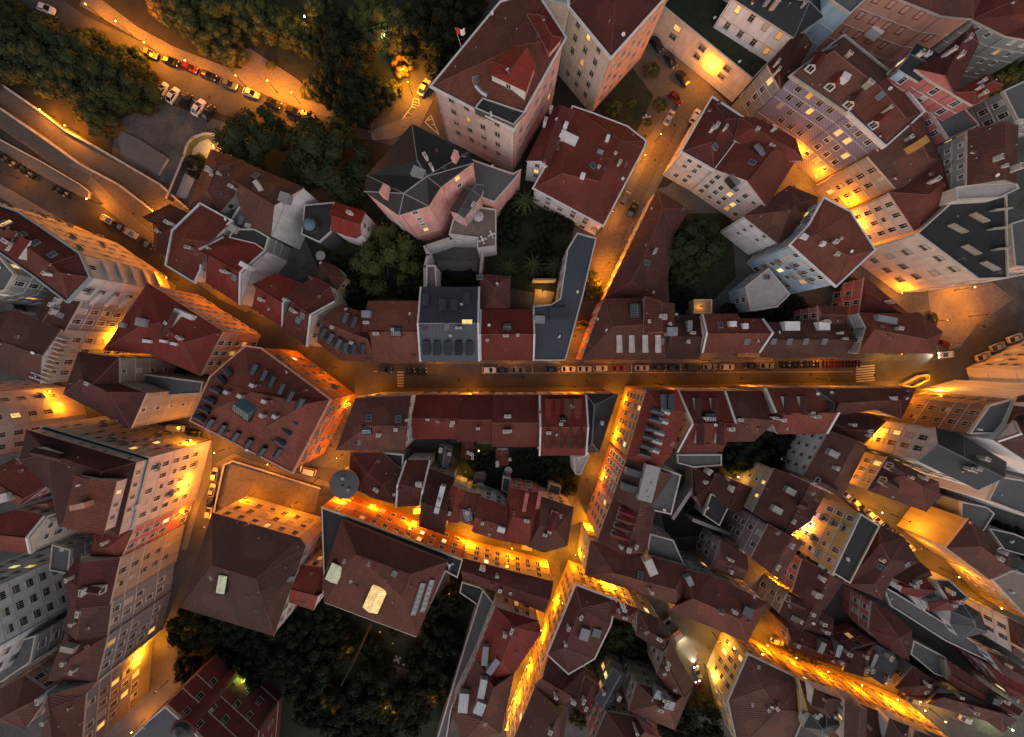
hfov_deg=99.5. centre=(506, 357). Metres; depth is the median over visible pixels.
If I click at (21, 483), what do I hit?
town house
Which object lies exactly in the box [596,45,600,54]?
window
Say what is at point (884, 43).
window
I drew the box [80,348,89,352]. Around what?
window
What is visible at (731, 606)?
town house
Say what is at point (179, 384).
garden building
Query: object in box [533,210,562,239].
tree
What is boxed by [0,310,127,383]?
apartment building
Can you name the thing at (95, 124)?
tree
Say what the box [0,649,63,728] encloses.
town house
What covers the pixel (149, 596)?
window
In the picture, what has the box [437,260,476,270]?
pool rim
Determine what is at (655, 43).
car
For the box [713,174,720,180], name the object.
window
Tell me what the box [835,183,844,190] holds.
window
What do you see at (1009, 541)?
town house
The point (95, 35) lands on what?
tree
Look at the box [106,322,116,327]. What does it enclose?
window
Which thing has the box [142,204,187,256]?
town house
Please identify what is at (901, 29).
window
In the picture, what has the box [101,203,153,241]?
pavement
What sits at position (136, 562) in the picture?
window
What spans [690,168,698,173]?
window
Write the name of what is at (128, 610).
window
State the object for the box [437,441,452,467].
garden building
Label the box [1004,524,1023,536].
tree
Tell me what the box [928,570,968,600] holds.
pergola building
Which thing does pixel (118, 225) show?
car
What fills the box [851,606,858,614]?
window
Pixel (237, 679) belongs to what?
window
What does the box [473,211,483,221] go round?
parasol
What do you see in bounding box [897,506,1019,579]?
apartment building
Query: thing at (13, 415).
window
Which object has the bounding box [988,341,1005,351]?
car
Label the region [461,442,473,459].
garden building
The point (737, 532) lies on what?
window
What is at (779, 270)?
window
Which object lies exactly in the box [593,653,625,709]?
town house
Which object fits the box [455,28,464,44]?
flag
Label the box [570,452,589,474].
garden building
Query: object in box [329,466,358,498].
round turret
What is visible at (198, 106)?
car
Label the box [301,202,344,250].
town house
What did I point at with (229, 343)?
window
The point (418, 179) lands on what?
mansion
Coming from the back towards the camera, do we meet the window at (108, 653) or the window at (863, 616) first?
the window at (863, 616)
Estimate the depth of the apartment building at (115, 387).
108.69 m
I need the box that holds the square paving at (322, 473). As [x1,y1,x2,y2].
[160,422,355,501]
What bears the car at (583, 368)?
on the road at (358, 377)
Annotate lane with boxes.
[841,483,1023,624]
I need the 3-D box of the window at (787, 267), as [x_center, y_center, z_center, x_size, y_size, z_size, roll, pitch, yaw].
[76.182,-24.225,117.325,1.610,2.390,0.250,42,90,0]
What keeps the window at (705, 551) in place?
in the town house at (716, 552)
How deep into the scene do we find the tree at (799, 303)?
127.33 m
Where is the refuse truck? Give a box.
[661,614,683,641]
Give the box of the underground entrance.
[898,374,929,387]
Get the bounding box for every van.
[165,424,185,431]
[300,466,316,475]
[413,506,420,513]
[521,545,534,550]
[685,364,700,369]
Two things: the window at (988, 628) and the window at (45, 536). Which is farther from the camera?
the window at (988, 628)
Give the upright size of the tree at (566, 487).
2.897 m
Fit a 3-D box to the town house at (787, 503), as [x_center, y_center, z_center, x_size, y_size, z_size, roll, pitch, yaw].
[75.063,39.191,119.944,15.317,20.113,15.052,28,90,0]
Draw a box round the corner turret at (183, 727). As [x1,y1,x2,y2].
[170,666,243,736]
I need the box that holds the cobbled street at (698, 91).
[599,36,730,234]
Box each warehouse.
[600,189,689,302]
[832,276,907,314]
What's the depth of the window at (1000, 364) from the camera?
122.17 m
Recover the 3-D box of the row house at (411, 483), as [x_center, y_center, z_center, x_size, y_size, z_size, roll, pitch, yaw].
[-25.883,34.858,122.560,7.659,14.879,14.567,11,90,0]
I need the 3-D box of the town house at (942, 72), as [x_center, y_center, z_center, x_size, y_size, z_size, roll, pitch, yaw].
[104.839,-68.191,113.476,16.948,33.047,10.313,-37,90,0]
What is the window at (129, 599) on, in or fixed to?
in the apartment building at (93, 622)
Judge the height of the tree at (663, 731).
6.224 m
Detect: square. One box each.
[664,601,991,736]
[928,283,1013,351]
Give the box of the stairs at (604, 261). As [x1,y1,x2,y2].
[568,225,626,352]
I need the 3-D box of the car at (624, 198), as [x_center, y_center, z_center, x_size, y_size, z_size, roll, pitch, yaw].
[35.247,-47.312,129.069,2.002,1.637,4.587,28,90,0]
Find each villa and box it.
[532,105,646,234]
[713,0,822,84]
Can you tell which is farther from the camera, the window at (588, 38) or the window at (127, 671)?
the window at (127, 671)
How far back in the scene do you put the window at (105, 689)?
114.21 m
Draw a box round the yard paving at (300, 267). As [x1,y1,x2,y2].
[0,55,1023,736]
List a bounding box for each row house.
[252,273,301,326]
[281,276,348,346]
[317,304,373,361]
[336,391,423,450]
[361,301,419,362]
[395,452,435,507]
[411,392,466,438]
[417,287,480,361]
[419,461,456,534]
[445,475,467,522]
[451,643,514,736]
[457,392,493,441]
[459,481,481,524]
[461,539,553,612]
[472,485,507,540]
[475,592,541,677]
[477,273,535,359]
[492,392,538,446]
[503,478,542,545]
[506,653,567,736]
[527,485,573,552]
[531,232,596,360]
[532,623,585,705]
[536,391,588,455]
[575,297,667,359]
[578,391,618,451]
[642,296,677,335]
[666,313,701,358]
[666,387,736,452]
[699,314,773,352]
[705,387,778,441]
[733,384,839,433]
[737,321,855,356]
[785,385,916,419]
[846,312,942,353]
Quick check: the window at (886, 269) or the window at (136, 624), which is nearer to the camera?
the window at (136, 624)
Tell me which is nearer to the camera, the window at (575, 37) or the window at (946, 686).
the window at (575, 37)
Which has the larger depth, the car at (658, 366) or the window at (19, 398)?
the car at (658, 366)
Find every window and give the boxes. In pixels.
[0,397,10,401]
[0,431,6,437]
[0,443,6,449]
[0,576,10,580]
[0,589,7,601]
[0,605,11,618]
[0,645,12,657]
[4,559,19,563]
[4,622,15,635]
[6,565,21,568]
[7,651,19,663]
[8,570,24,574]
[9,263,21,269]
[9,412,21,418]
[10,583,21,595]
[12,280,26,287]
[13,429,23,435]
[13,440,23,447]
[14,395,28,400]
[14,598,25,611]
[14,636,26,649]
[18,554,32,557]
[18,614,29,627]
[21,564,37,568]
[25,577,34,588]
[26,410,37,415]
[28,283,40,289]
[28,592,38,603]
[31,395,42,398]
[32,554,46,557]
[32,607,42,619]
[33,671,46,680]
[35,559,49,562]
[37,637,46,649]
[38,571,47,581]
[39,532,50,540]
[42,585,51,597]
[42,681,55,687]
[43,408,53,414]
[43,521,54,529]
[45,601,54,612]
[47,393,58,397]
[50,629,59,641]
[53,527,63,535]
[54,579,63,590]
[55,425,70,428]
[57,594,66,605]
[59,369,69,374]
[62,541,76,545]
[63,359,73,364]
[67,348,77,353]
[71,319,82,324]
[71,337,81,342]
[72,553,82,562]
[75,536,87,540]
[77,308,88,314]
[79,432,93,435]
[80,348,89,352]
[81,287,90,292]
[83,320,94,325]
[84,338,93,343]
[85,718,93,730]
[87,695,95,707]
[88,264,97,271]
[89,310,99,315]
[91,436,105,439]
[92,349,101,352]
[95,289,107,294]
[95,321,105,326]
[95,338,104,343]
[96,719,104,731]
[97,708,105,720]
[98,697,106,708]
[99,685,107,697]
[101,311,111,316]
[101,660,110,670]
[104,648,112,659]
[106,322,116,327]
[106,637,115,648]
[108,709,116,720]
[109,514,115,520]
[109,698,117,709]
[110,615,118,625]
[110,687,118,698]
[111,676,119,687]
[112,312,121,317]
[112,501,119,507]
[112,603,120,613]
[113,650,122,661]
[115,488,122,495]
[115,579,123,588]
[116,639,125,650]
[118,565,127,574]
[119,628,127,638]
[120,688,128,699]
[121,678,129,689]
[122,667,129,678]
[123,607,131,616]
[124,595,132,605]
[125,641,134,652]
[126,506,132,512]
[126,541,135,549]
[127,572,136,581]
[128,494,135,500]
[128,631,136,641]
[130,690,137,700]
[131,481,138,487]
[131,530,140,538]
[131,558,139,567]
[131,620,139,629]
[131,679,138,690]
[132,669,139,679]
[133,659,140,668]
[134,599,142,609]
[136,368,141,372]
[136,588,143,597]
[136,633,144,643]
[137,536,146,544]
[138,510,146,518]
[139,449,151,453]
[139,623,147,632]
[140,565,147,573]
[141,498,150,506]
[141,526,150,534]
[142,552,150,561]
[144,487,152,494]
[145,592,153,601]
[147,531,156,539]
[147,625,155,635]
[150,463,158,470]
[150,505,158,513]
[150,615,157,624]
[151,559,158,567]
[152,521,160,528]
[152,605,160,614]
[153,494,161,501]
[154,546,161,554]
[156,483,163,490]
[156,585,163,594]
[157,526,165,534]
[157,575,164,584]
[159,471,166,478]
[161,460,169,467]
[161,501,168,508]
[161,516,170,524]
[162,553,168,560]
[164,490,170,497]
[164,541,171,548]
[166,479,174,486]
[169,468,177,474]
[171,496,178,504]
[172,457,179,463]
[174,486,181,493]
[176,475,184,482]
[179,464,187,471]
[180,706,190,717]
[181,492,188,499]
[182,454,189,460]
[195,691,205,701]
[195,719,204,729]
[207,361,214,365]
[208,677,217,686]
[208,703,217,713]
[212,350,219,355]
[215,360,222,365]
[217,340,224,345]
[220,351,227,355]
[220,714,229,724]
[225,341,232,345]
[233,676,240,684]
[233,699,241,709]
[244,687,249,694]
[245,710,253,720]
[255,696,263,705]
[480,123,485,130]
[570,45,574,55]
[572,33,577,43]
[575,20,580,29]
[579,57,584,66]
[582,45,587,54]
[585,33,590,42]
[586,80,590,88]
[588,69,593,78]
[592,57,597,66]
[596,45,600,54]
[611,704,616,711]
[620,706,627,713]
[640,669,647,676]
[644,678,651,685]
[650,672,657,679]
[655,653,660,663]
[668,32,676,41]
[672,23,681,33]
[681,162,688,168]
[681,177,688,183]
[685,173,693,178]
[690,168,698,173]
[692,52,701,61]
[697,43,706,53]
[703,548,708,555]
[706,538,711,546]
[711,189,719,195]
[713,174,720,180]
[713,664,719,673]
[714,199,722,205]
[716,72,725,80]
[717,185,724,190]
[717,655,723,665]
[719,672,725,682]
[721,646,726,656]
[722,21,730,30]
[722,64,731,72]
[723,663,728,673]
[725,191,733,196]
[725,638,730,646]
[725,681,730,690]
[727,654,732,664]
[728,524,733,530]
[729,671,734,680]
[731,645,737,654]
[732,187,739,192]
[733,5,742,14]
[733,513,739,520]
[733,662,738,671]
[734,197,742,203]
[734,529,740,535]
[736,29,744,38]
[737,207,745,213]
[737,653,742,661]
[740,193,748,198]
[740,296,746,302]
[740,518,746,525]
[745,99,751,107]
[746,13,755,23]
[747,523,754,530]
[748,38,757,46]
[749,199,758,205]
[749,540,756,547]
[751,92,758,100]
[755,528,762,536]
[758,84,765,93]
[760,22,769,31]
[761,46,770,55]
[765,76,772,86]
[769,589,775,596]
[774,31,783,40]
[775,102,784,109]
[775,268,784,272]
[776,595,782,603]
[777,116,785,123]
[781,628,786,638]
[783,255,792,260]
[783,265,790,270]
[784,93,794,101]
[785,109,795,116]
[786,123,795,130]
[788,572,794,581]
[791,253,799,258]
[791,562,797,570]
[792,262,800,267]
[793,85,802,92]
[794,100,804,108]
[795,129,805,136]
[795,315,800,320]
[802,314,808,319]
[803,529,810,536]
[804,92,813,100]
[804,107,814,115]
[804,122,814,129]
[804,149,812,156]
[807,521,815,527]
[807,544,814,552]
[811,312,816,318]
[812,157,820,163]
[813,142,822,150]
[813,535,819,542]
[814,100,823,106]
[814,114,825,121]
[817,551,824,558]
[820,164,829,170]
[821,150,831,157]
[821,540,829,548]
[822,136,832,143]
[822,516,829,522]
[824,107,834,114]
[825,188,834,194]
[825,505,833,512]
[825,530,834,537]
[826,556,834,564]
[830,158,839,165]
[830,545,839,554]
[831,144,841,151]
[832,520,838,527]
[833,128,843,136]
[833,197,841,202]
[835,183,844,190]
[835,509,843,517]
[839,26,850,33]
[840,152,850,159]
[842,137,852,144]
[842,192,852,198]
[842,525,849,533]
[843,121,853,128]
[843,300,850,306]
[843,632,854,638]
[844,178,854,185]
[844,290,851,296]
[845,514,854,522]
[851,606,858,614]
[852,31,863,39]
[852,187,862,193]
[852,299,859,305]
[852,473,861,479]
[852,595,859,604]
[852,639,863,645]
[853,130,863,137]
[854,10,867,19]
[854,337,861,342]
[855,172,865,179]
[855,213,862,219]
[857,465,866,471]
[861,223,869,229]
[861,612,867,622]
[862,139,872,146]
[862,209,872,216]
[862,457,871,463]
[862,476,871,482]
[862,602,868,611]
[863,181,873,189]
[864,38,872,44]
[866,166,876,174]
[867,16,879,24]
[867,233,875,238]
[867,468,876,474]
[868,257,879,263]
[869,219,878,226]
[872,460,881,466]
[873,205,883,212]
[874,176,884,183]
[875,436,884,442]
[876,230,885,236]
[877,41,888,48]
[879,215,889,222]
[880,427,889,433]
[881,21,893,29]
[881,267,892,273]
[883,253,895,259]
[884,0,897,9]
[884,201,894,208]
[886,226,896,233]
[887,439,896,445]
[890,211,900,219]
[892,429,901,435]
[893,26,907,35]
[894,277,905,282]
[895,77,907,84]
[895,669,903,676]
[897,222,908,229]
[897,263,908,269]
[898,5,911,14]
[899,442,909,448]
[900,249,912,255]
[904,431,914,437]
[908,413,918,418]
[910,273,922,279]
[912,10,925,20]
[912,444,922,451]
[915,403,924,408]
[917,95,927,102]
[917,244,931,251]
[917,434,927,440]
[919,415,930,420]
[920,668,932,674]
[921,34,935,41]
[925,119,932,126]
[926,405,937,410]
[927,87,940,95]
[927,270,941,276]
[930,128,939,136]
[931,676,943,682]
[932,255,946,261]
[932,416,943,422]
[934,107,947,115]
[936,685,945,691]
[939,406,950,411]
[942,685,954,691]
[944,147,950,154]
[944,158,950,165]
[945,418,957,424]
[946,265,960,272]
[947,99,962,107]
[952,408,965,413]
[957,141,964,148]
[957,152,964,159]
[957,162,964,169]
[957,173,963,180]
[959,420,972,426]
[967,409,980,415]
[974,26,981,31]
[976,58,987,63]
[976,107,988,117]
[982,31,992,38]
[982,118,994,125]
[983,613,992,622]
[984,623,994,633]
[985,399,1001,401]
[988,60,998,65]
[990,49,1001,54]
[991,100,1004,110]
[991,358,1004,360]
[992,588,1004,596]
[996,110,1009,120]
[996,363,1010,365]
[996,620,1006,630]
[997,631,1007,641]
[1000,353,1013,355]
[1002,51,1013,56]
[1005,40,1017,45]
[1005,358,1019,360]
[1010,363,1023,365]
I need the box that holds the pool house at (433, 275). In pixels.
[426,265,441,286]
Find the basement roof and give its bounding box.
[118,131,168,175]
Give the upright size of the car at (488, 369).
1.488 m
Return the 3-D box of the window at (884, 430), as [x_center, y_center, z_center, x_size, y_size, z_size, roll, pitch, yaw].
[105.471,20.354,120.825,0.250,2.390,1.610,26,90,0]
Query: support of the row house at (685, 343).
on the yard paving at (300, 267)
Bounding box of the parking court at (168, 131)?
[112,102,252,209]
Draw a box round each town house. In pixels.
[0,256,49,306]
[0,458,51,505]
[0,498,78,553]
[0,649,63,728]
[49,532,94,573]
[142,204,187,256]
[164,202,233,283]
[187,149,243,218]
[198,236,286,305]
[227,160,319,249]
[227,223,290,260]
[231,206,282,243]
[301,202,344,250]
[317,260,351,293]
[328,202,376,245]
[349,450,401,503]
[383,447,410,468]
[437,586,493,736]
[525,105,575,181]
[575,662,599,713]
[577,521,686,604]
[586,687,660,736]
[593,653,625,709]
[620,654,693,729]
[628,589,670,651]
[646,641,694,697]
[667,550,767,642]
[693,493,727,525]
[695,526,748,579]
[708,473,751,512]
[720,185,818,254]
[722,508,802,578]
[731,33,812,116]
[735,461,825,534]
[757,573,822,631]
[769,611,852,667]
[775,553,842,609]
[781,431,867,498]
[788,305,847,323]
[803,0,864,61]
[803,611,833,635]
[810,525,918,599]
[830,413,885,443]
[833,622,878,676]
[842,584,912,660]
[851,625,898,685]
[882,588,987,660]
[887,43,938,91]
[888,580,935,611]
[890,577,936,597]
[890,653,935,695]
[893,561,931,584]
[903,680,935,702]
[904,25,978,108]
[910,635,946,676]
[911,663,1017,733]
[921,577,987,639]
[922,74,1003,120]
[923,109,979,145]
[930,0,1023,104]
[936,121,1023,189]
[939,656,1022,715]
[950,643,1023,705]
[968,637,1023,684]
[984,525,1023,554]
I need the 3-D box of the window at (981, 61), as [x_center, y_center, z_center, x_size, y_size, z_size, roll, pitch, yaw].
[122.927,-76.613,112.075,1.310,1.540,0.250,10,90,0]
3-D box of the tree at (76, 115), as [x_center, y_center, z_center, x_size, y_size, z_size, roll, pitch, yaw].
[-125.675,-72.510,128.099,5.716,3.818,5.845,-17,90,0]
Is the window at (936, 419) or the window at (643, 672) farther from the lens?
the window at (643, 672)
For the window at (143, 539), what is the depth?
114.23 m
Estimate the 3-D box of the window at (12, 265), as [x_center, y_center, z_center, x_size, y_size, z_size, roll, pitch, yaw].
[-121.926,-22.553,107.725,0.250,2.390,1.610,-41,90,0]
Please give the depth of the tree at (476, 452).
127.86 m
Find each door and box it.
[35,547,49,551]
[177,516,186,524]
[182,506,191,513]
[696,541,702,550]
[699,531,705,540]
[752,266,760,271]
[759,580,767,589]
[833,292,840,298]
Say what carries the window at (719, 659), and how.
in the apartment building at (753, 687)
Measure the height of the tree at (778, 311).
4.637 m
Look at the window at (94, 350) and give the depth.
119.76 m
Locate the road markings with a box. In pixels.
[25,88,984,648]
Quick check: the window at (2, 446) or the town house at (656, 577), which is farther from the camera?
the town house at (656, 577)
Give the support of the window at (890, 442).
in the apartment building at (945, 454)
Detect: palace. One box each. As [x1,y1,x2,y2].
[429,0,566,172]
[558,0,666,111]
[800,0,979,66]
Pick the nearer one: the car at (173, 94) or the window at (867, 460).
the window at (867, 460)
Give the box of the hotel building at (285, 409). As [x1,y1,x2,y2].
[189,345,354,473]
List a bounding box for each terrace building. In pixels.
[449,207,496,256]
[472,159,520,216]
[651,0,769,101]
[943,557,1023,618]
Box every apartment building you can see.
[0,201,170,308]
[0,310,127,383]
[0,380,86,456]
[0,547,68,672]
[0,615,66,682]
[19,416,210,536]
[34,630,160,736]
[36,291,129,332]
[47,591,170,681]
[63,351,200,428]
[63,524,184,609]
[64,563,174,639]
[90,502,192,556]
[103,283,260,375]
[544,0,569,73]
[544,560,616,674]
[586,479,655,555]
[598,443,672,512]
[606,582,638,622]
[609,385,685,466]
[650,463,680,514]
[663,96,743,189]
[690,141,794,220]
[707,632,800,736]
[728,268,789,311]
[733,112,802,164]
[746,196,879,293]
[752,33,889,147]
[765,642,841,736]
[791,497,879,583]
[796,68,925,182]
[808,662,880,736]
[813,115,940,209]
[842,673,947,736]
[850,160,952,242]
[850,452,940,511]
[860,419,1010,489]
[861,195,1013,292]
[884,391,1012,433]
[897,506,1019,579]
[919,380,1023,424]
[924,474,1023,515]
[936,81,1023,146]
[946,416,1023,473]
[963,597,1023,659]
[966,338,1023,382]
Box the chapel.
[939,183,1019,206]
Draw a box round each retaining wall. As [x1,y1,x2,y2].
[0,107,154,211]
[1,85,190,210]
[165,132,215,201]
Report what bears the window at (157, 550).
in the apartment building at (89, 581)
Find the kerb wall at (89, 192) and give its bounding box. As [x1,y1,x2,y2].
[0,139,91,198]
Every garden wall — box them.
[423,245,434,286]
[426,237,476,253]
[479,252,483,273]
[532,278,555,282]
[667,483,691,519]
[685,512,730,535]
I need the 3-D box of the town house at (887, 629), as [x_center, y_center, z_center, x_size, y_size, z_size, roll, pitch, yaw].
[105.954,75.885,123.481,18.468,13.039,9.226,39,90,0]
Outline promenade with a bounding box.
[0,86,171,232]
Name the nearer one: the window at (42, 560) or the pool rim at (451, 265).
the window at (42, 560)
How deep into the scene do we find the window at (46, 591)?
117.63 m
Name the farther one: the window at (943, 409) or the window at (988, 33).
the window at (943, 409)
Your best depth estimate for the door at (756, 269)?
128.37 m
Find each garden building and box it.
[144,373,208,395]
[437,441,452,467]
[459,578,481,604]
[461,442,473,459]
[473,470,485,487]
[496,448,510,466]
[501,472,510,492]
[546,479,560,495]
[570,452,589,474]
[646,522,683,563]
[669,449,721,467]
[685,299,711,314]
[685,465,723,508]
[932,493,994,530]
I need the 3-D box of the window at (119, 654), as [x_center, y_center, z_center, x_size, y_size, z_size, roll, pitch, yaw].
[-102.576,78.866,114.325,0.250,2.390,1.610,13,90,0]
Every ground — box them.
[0,0,800,200]
[7,0,81,95]
[177,595,474,736]
[218,0,446,119]
[249,122,371,189]
[305,194,420,298]
[440,271,479,286]
[449,443,580,495]
[480,201,572,296]
[594,620,646,662]
[599,68,652,131]
[657,710,701,736]
[661,469,719,537]
[668,213,735,313]
[722,434,785,468]
[742,293,812,317]
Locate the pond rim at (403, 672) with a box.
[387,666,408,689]
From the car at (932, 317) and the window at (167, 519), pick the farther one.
the car at (932, 317)
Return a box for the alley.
[312,493,559,575]
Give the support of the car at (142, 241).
on the pavement at (102, 193)
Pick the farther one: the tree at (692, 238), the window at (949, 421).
the tree at (692, 238)
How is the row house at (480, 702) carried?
on the yard paving at (300, 267)
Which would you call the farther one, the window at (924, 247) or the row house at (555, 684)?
the row house at (555, 684)
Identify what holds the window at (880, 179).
in the apartment building at (908, 155)
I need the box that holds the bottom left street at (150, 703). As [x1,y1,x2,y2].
[102,495,222,736]
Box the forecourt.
[218,464,319,511]
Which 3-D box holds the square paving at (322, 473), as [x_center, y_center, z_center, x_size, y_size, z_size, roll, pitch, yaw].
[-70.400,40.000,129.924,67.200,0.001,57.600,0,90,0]
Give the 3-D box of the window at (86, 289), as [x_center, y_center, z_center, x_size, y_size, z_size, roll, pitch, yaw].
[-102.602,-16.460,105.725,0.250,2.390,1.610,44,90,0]
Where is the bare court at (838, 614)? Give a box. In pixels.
[828,599,857,627]
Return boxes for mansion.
[132,647,282,736]
[180,496,321,635]
[321,495,467,636]
[364,124,475,241]
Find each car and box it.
[36,2,55,15]
[99,214,115,225]
[111,220,125,230]
[122,227,138,238]
[137,237,153,249]
[141,47,158,60]
[158,82,169,98]
[161,54,179,67]
[165,86,180,104]
[178,93,193,109]
[180,61,198,74]
[185,428,200,436]
[191,98,206,116]
[199,69,216,81]
[201,104,216,121]
[204,506,213,518]
[206,496,215,507]
[208,483,216,496]
[210,467,219,481]
[219,78,238,90]
[242,87,259,99]
[263,96,281,109]
[284,105,300,117]
[300,109,313,117]
[378,367,391,372]
[417,78,430,96]
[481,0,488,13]
[482,367,495,372]
[496,367,509,372]
[511,367,524,372]
[545,366,558,372]
[561,366,574,371]
[577,366,590,371]
[593,365,606,371]
[611,365,624,371]
[619,191,630,206]
[626,201,638,217]
[635,365,648,370]
[649,36,663,52]
[652,364,665,369]
[663,51,677,68]
[663,109,674,125]
[667,364,680,369]
[668,91,682,105]
[675,70,690,86]
[689,108,700,123]
[693,666,702,680]
[695,680,704,693]
[702,364,716,369]
[720,364,733,369]
[744,363,758,368]
[759,363,773,368]
[769,635,783,645]
[843,491,852,503]
[851,497,860,510]
[859,503,868,516]
[867,509,875,521]
[874,515,883,525]
[883,522,893,531]
[898,691,909,700]
[906,540,915,551]
[909,698,921,705]
[926,312,937,326]
[937,339,951,348]
[937,351,953,357]
[958,714,972,724]
[974,351,991,361]
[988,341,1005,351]
[1006,333,1023,343]
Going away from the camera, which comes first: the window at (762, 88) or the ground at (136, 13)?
the window at (762, 88)
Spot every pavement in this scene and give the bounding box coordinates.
[0,141,87,198]
[0,184,175,288]
[70,160,92,175]
[80,0,372,132]
[88,176,249,311]
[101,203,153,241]
[181,430,211,549]
[215,453,328,490]
[352,387,606,401]
[373,96,432,139]
[390,360,559,363]
[584,358,874,362]
[608,101,674,233]
[624,120,687,239]
[656,381,901,387]
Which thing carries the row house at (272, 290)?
on the yard paving at (300, 267)
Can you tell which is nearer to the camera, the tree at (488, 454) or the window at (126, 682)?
the window at (126, 682)
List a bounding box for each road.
[22,0,499,145]
[307,309,1023,393]
[486,389,623,736]
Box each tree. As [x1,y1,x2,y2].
[0,0,28,19]
[0,13,48,85]
[0,53,34,85]
[12,13,79,91]
[13,304,32,311]
[19,10,44,19]
[31,64,76,104]
[45,27,113,103]
[71,26,111,46]
[71,105,84,122]
[72,84,123,123]
[77,42,145,115]
[83,106,120,138]
[106,44,150,71]
[112,66,162,116]
[145,0,172,24]
[159,0,211,38]
[165,608,210,656]
[172,655,201,684]
[174,365,189,373]
[182,152,205,179]
[190,18,232,61]
[191,613,232,644]
[198,0,250,36]
[199,643,236,668]
[212,104,293,171]
[217,33,248,71]
[220,622,264,655]
[228,643,272,691]
[239,0,286,46]
[249,621,299,678]
[264,58,274,70]
[268,6,311,52]
[272,639,332,703]
[283,110,372,206]
[286,606,329,649]
[292,686,342,732]
[299,39,318,59]
[299,84,314,98]
[302,0,334,19]
[302,71,321,103]
[310,7,355,62]
[312,71,350,111]
[313,24,376,92]
[313,600,349,637]
[315,683,343,716]
[319,686,364,736]
[323,625,360,669]
[329,253,353,274]
[331,85,375,131]
[344,270,374,310]
[345,0,387,37]
[347,71,392,121]
[347,655,396,724]
[348,222,423,296]
[353,635,383,668]
[354,717,397,736]
[357,0,416,55]
[377,675,432,736]
[384,78,402,99]
[385,626,403,637]
[389,0,462,70]
[390,51,412,77]
[394,271,422,300]
[399,233,425,263]
[402,645,427,673]
[406,654,455,711]
[420,599,442,633]
[421,619,464,664]
[423,47,449,80]
[424,0,481,39]
[440,585,467,616]
[441,269,462,286]
[448,0,484,22]
[448,571,461,585]
[459,442,480,461]
[461,268,477,286]
[467,457,482,472]
[480,450,495,466]
[496,256,516,276]
[497,222,523,249]
[500,194,533,227]
[512,187,538,214]
[512,451,527,467]
[522,253,544,275]
[523,447,542,465]
[525,237,552,263]
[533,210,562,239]
[540,456,562,472]
[544,255,561,276]
[555,214,574,234]
[559,465,576,482]
[563,481,576,494]
[568,708,586,729]
[577,315,589,329]
[583,277,603,301]
[588,269,598,278]
[596,634,615,658]
[602,617,636,652]
[603,97,622,116]
[620,635,646,659]
[626,97,637,107]
[643,61,660,77]
[644,118,652,127]
[652,96,667,112]
[657,724,690,736]
[667,214,731,286]
[668,280,681,302]
[669,691,725,736]
[673,286,695,310]
[676,497,694,512]
[717,442,734,452]
[719,442,757,473]
[721,303,741,315]
[732,430,788,470]
[735,307,762,317]
[760,305,789,321]
[770,434,796,458]
[782,294,806,317]
[786,647,803,660]
[802,656,811,662]
[810,658,821,665]
[832,276,857,291]
[988,519,1004,529]
[989,59,1023,92]
[989,82,1005,96]
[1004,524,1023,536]
[1014,553,1023,560]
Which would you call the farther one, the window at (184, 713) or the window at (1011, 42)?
the window at (184, 713)
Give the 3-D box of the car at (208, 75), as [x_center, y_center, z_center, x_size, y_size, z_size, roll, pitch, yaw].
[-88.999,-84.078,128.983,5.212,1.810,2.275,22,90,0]
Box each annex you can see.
[289,546,323,610]
[449,184,483,225]
[930,273,1023,290]
[1008,218,1023,273]
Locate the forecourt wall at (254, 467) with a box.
[213,459,321,511]
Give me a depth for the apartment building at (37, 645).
113.06 m
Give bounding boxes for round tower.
[302,217,318,233]
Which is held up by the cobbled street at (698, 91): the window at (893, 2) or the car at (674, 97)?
the car at (674, 97)
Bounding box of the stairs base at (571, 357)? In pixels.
[560,235,624,362]
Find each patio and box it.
[176,139,214,197]
[533,289,554,304]
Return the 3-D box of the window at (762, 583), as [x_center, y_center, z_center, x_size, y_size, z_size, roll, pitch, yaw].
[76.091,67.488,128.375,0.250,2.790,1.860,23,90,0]
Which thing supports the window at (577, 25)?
in the palace at (604, 45)
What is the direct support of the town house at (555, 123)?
on the ground at (136, 13)
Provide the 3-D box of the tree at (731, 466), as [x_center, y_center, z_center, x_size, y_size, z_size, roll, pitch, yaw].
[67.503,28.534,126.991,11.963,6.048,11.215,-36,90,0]
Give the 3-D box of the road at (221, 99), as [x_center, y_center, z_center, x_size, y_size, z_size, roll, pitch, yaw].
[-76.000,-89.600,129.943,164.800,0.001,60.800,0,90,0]
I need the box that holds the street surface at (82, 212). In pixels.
[0,132,372,394]
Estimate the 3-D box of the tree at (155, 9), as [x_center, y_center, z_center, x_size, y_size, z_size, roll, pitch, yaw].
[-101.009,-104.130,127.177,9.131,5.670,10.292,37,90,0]
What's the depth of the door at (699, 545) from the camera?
128.39 m
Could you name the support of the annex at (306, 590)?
on the yard paving at (300, 267)
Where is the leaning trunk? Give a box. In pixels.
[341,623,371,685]
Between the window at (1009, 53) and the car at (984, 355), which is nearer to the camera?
the window at (1009, 53)
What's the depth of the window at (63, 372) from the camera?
113.18 m
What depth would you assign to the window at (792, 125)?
119.91 m
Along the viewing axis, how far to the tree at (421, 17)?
122.67 m
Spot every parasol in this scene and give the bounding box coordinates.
[315,251,324,259]
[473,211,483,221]
[504,467,511,474]
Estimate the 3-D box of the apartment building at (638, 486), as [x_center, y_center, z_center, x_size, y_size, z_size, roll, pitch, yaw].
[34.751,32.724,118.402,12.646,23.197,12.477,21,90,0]
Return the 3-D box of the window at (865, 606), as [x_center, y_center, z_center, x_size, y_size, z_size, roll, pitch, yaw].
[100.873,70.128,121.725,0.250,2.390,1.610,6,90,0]
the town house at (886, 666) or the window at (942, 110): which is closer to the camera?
the window at (942, 110)
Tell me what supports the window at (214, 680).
in the mansion at (237, 709)
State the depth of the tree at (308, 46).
127.09 m

